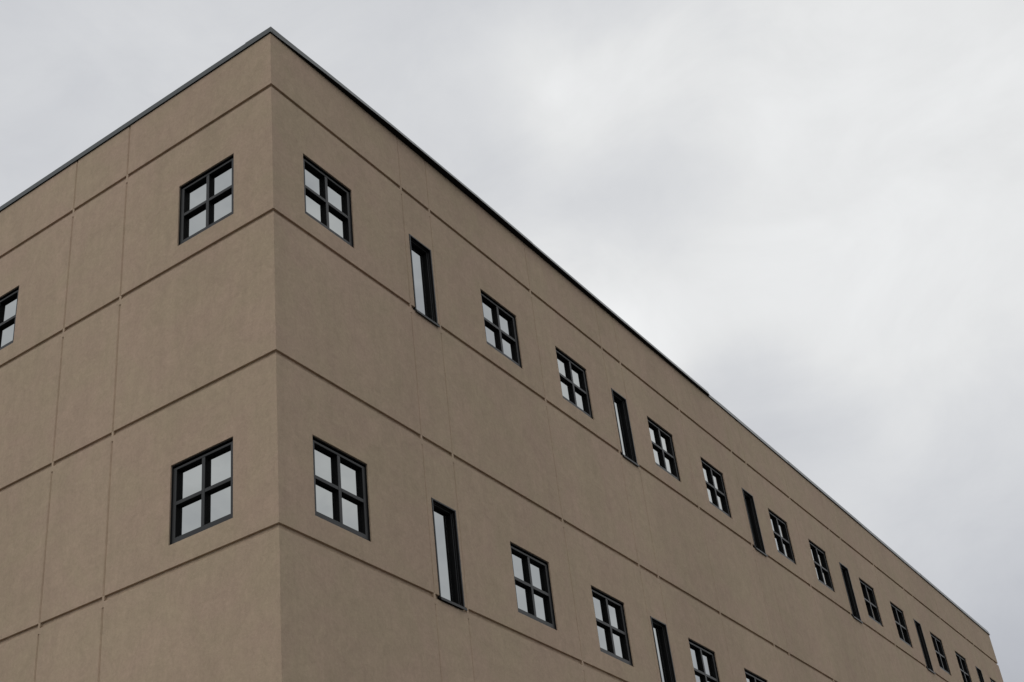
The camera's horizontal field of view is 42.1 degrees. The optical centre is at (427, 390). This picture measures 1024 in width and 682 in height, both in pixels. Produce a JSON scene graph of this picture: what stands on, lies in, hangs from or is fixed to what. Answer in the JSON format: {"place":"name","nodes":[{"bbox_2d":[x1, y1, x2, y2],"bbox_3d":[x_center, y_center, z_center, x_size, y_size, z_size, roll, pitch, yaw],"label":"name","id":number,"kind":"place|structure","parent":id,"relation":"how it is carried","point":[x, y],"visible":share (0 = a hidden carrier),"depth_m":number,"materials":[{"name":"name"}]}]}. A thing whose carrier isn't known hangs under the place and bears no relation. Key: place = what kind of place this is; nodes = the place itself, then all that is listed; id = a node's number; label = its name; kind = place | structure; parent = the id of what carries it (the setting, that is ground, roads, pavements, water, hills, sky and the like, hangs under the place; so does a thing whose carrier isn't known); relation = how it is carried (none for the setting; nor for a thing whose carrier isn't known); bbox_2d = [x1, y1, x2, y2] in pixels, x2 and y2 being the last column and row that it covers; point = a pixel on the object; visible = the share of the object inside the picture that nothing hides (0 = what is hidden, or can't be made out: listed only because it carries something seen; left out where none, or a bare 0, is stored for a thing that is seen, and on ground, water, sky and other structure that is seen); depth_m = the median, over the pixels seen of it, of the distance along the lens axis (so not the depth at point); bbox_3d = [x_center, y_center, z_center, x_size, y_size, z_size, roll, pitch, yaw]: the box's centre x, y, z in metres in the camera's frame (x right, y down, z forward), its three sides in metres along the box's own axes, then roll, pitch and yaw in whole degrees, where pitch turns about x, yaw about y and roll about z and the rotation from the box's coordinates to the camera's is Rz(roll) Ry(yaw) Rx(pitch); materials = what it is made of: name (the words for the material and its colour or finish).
{"place":"outdoors","nodes":[
{"label":"outdoors","id":0,"kind":"place"},
{"bbox_2d":[0,0,1023,681],"label":"sky","id":1,"kind":"structure","parent":0,"point":[813,210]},
{"label":"ground","id":2,"kind":"structure","parent":0,"visible":0},
{"bbox_2d":[0,27,1002,681],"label":"office building","id":3,"kind":"structure","parent":2,"relation":"on","point":[312,371],"depth_m":16.54,"materials":[{"name":"beige paint"}]},
{"bbox_2d":[0,287,18,349],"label":"window","id":4,"kind":"structure","parent":3,"relation":"in","point":[8,303],"depth_m":18.04,"materials":[{"name":"glass"}]},
{"bbox_2d":[170,438,232,544],"bbox_3d":[-2.370,1.089,14.094,0.934,0.959,0.087,-24,-36,29],"label":"window","id":5,"kind":"structure","parent":3,"relation":"in","point":[202,483],"depth_m":14.14,"materials":[{"name":"glass"}]},
{"bbox_2d":[179,155,233,244],"bbox_3d":[-2.666,-2.297,16.160,0.934,0.938,0.087,-24,-36,29],"label":"window","id":6,"kind":"structure","parent":3,"relation":"in","point":[206,200],"depth_m":16.21,"materials":[{"name":"glass"}]},
{"bbox_2d":[303,155,353,247],"bbox_3d":[-1.262,-2.307,16.346,0.087,0.938,0.934,-24,-36,29],"label":"window","id":7,"kind":"structure","parent":3,"relation":"in","point":[328,202],"depth_m":16.42,"materials":[{"name":"glass"}]},
{"bbox_2d":[312,436,370,541],"bbox_3d":[-0.966,1.079,14.280,0.087,0.959,0.934,-24,-36,29],"label":"window","id":8,"kind":"structure","parent":3,"relation":"in","point":[340,480],"depth_m":14.34,"materials":[{"name":"glass"}]},
{"bbox_2d":[409,234,439,326],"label":"slit window","id":9,"kind":"structure","parent":3,"relation":"in","point":[421,257],"depth_m":17.71,"materials":[{"name":"black metal"}]},
{"bbox_2d":[431,497,466,610],"bbox_3d":[0.210,1.929,15.540,0.130,1.301,0.510,-24,-36,29],"label":"slit window","id":10,"kind":"structure","parent":3,"relation":"in","point":[449,571],"depth_m":15.63,"materials":[{"name":"black metal"}]},
{"bbox_2d":[480,290,521,367],"bbox_3d":[1.018,-0.857,19.048,0.087,0.938,0.934,-24,-36,29],"label":"window","id":11,"kind":"structure","parent":3,"relation":"in","point":[500,325],"depth_m":19.14,"materials":[{"name":"black metal"}]},
{"bbox_2d":[510,543,556,629],"bbox_3d":[1.314,2.529,16.982,0.087,0.959,0.934,-24,-36,29],"label":"window","id":12,"kind":"structure","parent":3,"relation":"in","point":[531,573],"depth_m":17.06,"materials":[{"name":"black metal"}]},
{"bbox_2d":[555,347,592,418],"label":"window","id":13,"kind":"structure","parent":3,"relation":"in","point":[573,379],"depth_m":20.58,"materials":[{"name":"black metal"}]},
{"bbox_2d":[591,586,632,665],"bbox_3d":[2.520,3.295,18.411,0.087,0.959,0.934,-24,-36,29],"label":"window","id":14,"kind":"structure","parent":3,"relation":"in","point":[609,612],"depth_m":18.50,"materials":[{"name":"black metal"}]},
{"bbox_2d":[611,388,639,466],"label":"slit window","id":15,"kind":"structure","parent":3,"relation":"in","point":[620,404],"depth_m":21.56,"materials":[{"name":"black metal"}]},
{"bbox_2d":[650,616,675,681],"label":"slit window","id":16,"kind":"structure","parent":3,"relation":"in","point":[661,639],"depth_m":19.58,"materials":[{"name":"black metal"}]},
{"bbox_2d":[647,417,680,481],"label":"window","id":17,"kind":"structure","parent":3,"relation":"in","point":[662,442],"depth_m":22.66,"materials":[{"name":"black metal"}]},
{"bbox_2d":[688,639,719,681],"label":"window","id":18,"kind":"structure","parent":3,"relation":"in","point":[704,662],"depth_m":20.64,"materials":[{"name":"black metal"}]},
{"bbox_2d":[700,457,731,517],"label":"window","id":19,"kind":"structure","parent":3,"relation":"in","point":[714,480],"depth_m":24.09,"materials":[{"name":"black metal"}]},
{"bbox_2d":[742,488,767,556],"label":"slit window","id":20,"kind":"structure","parent":3,"relation":"in","point":[748,498],"depth_m":25.08,"materials":[{"name":"black metal"}]},
{"bbox_2d":[744,669,766,681],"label":"window","id":21,"kind":"structure","parent":3,"relation":"in","point":[750,677],"depth_m":22.08,"materials":[{"name":"black metal"}]},
{"bbox_2d":[768,509,795,563],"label":"window","id":22,"kind":"structure","parent":3,"relation":"in","point":[780,530],"depth_m":26.17,"materials":[{"name":"black metal"}]},
{"bbox_2d":[809,540,834,591],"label":"window","id":23,"kind":"structure","parent":3,"relation":"in","point":[819,557],"depth_m":27.59,"materials":[{"name":"black metal"}]},
{"bbox_2d":[839,562,862,622],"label":"slit window","id":24,"kind":"structure","parent":3,"relation":"in","point":[845,573],"depth_m":28.54,"materials":[{"name":"black metal"}]},
{"bbox_2d":[859,579,882,626],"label":"window","id":25,"kind":"structure","parent":3,"relation":"in","point":[868,593],"depth_m":29.61,"materials":[{"name":"black metal"}]},
{"bbox_2d":[890,602,912,647],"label":"window","id":26,"kind":"structure","parent":3,"relation":"in","point":[899,618],"depth_m":31.00,"materials":[{"name":"black metal"}]},
{"bbox_2d":[913,619,935,673],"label":"slit window","id":27,"kind":"structure","parent":3,"relation":"in","point":[918,626],"depth_m":31.89,"materials":[{"name":"black metal"}]},
{"bbox_2d":[930,633,950,674],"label":"window","id":28,"kind":"structure","parent":3,"relation":"in","point":[937,643],"depth_m":33.01,"materials":[{"name":"black metal"}]},
{"bbox_2d":[955,652,971,681],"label":"window","id":29,"kind":"structure","parent":3,"relation":"in","point":[961,661],"depth_m":34.43,"materials":[{"name":"black metal"}]},
{"bbox_2d":[975,666,983,681],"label":"slit window","id":30,"kind":"structure","parent":3,"relation":"in","point":[979,672],"depth_m":35.59,"materials":[{"name":"black metal"}]}
]}

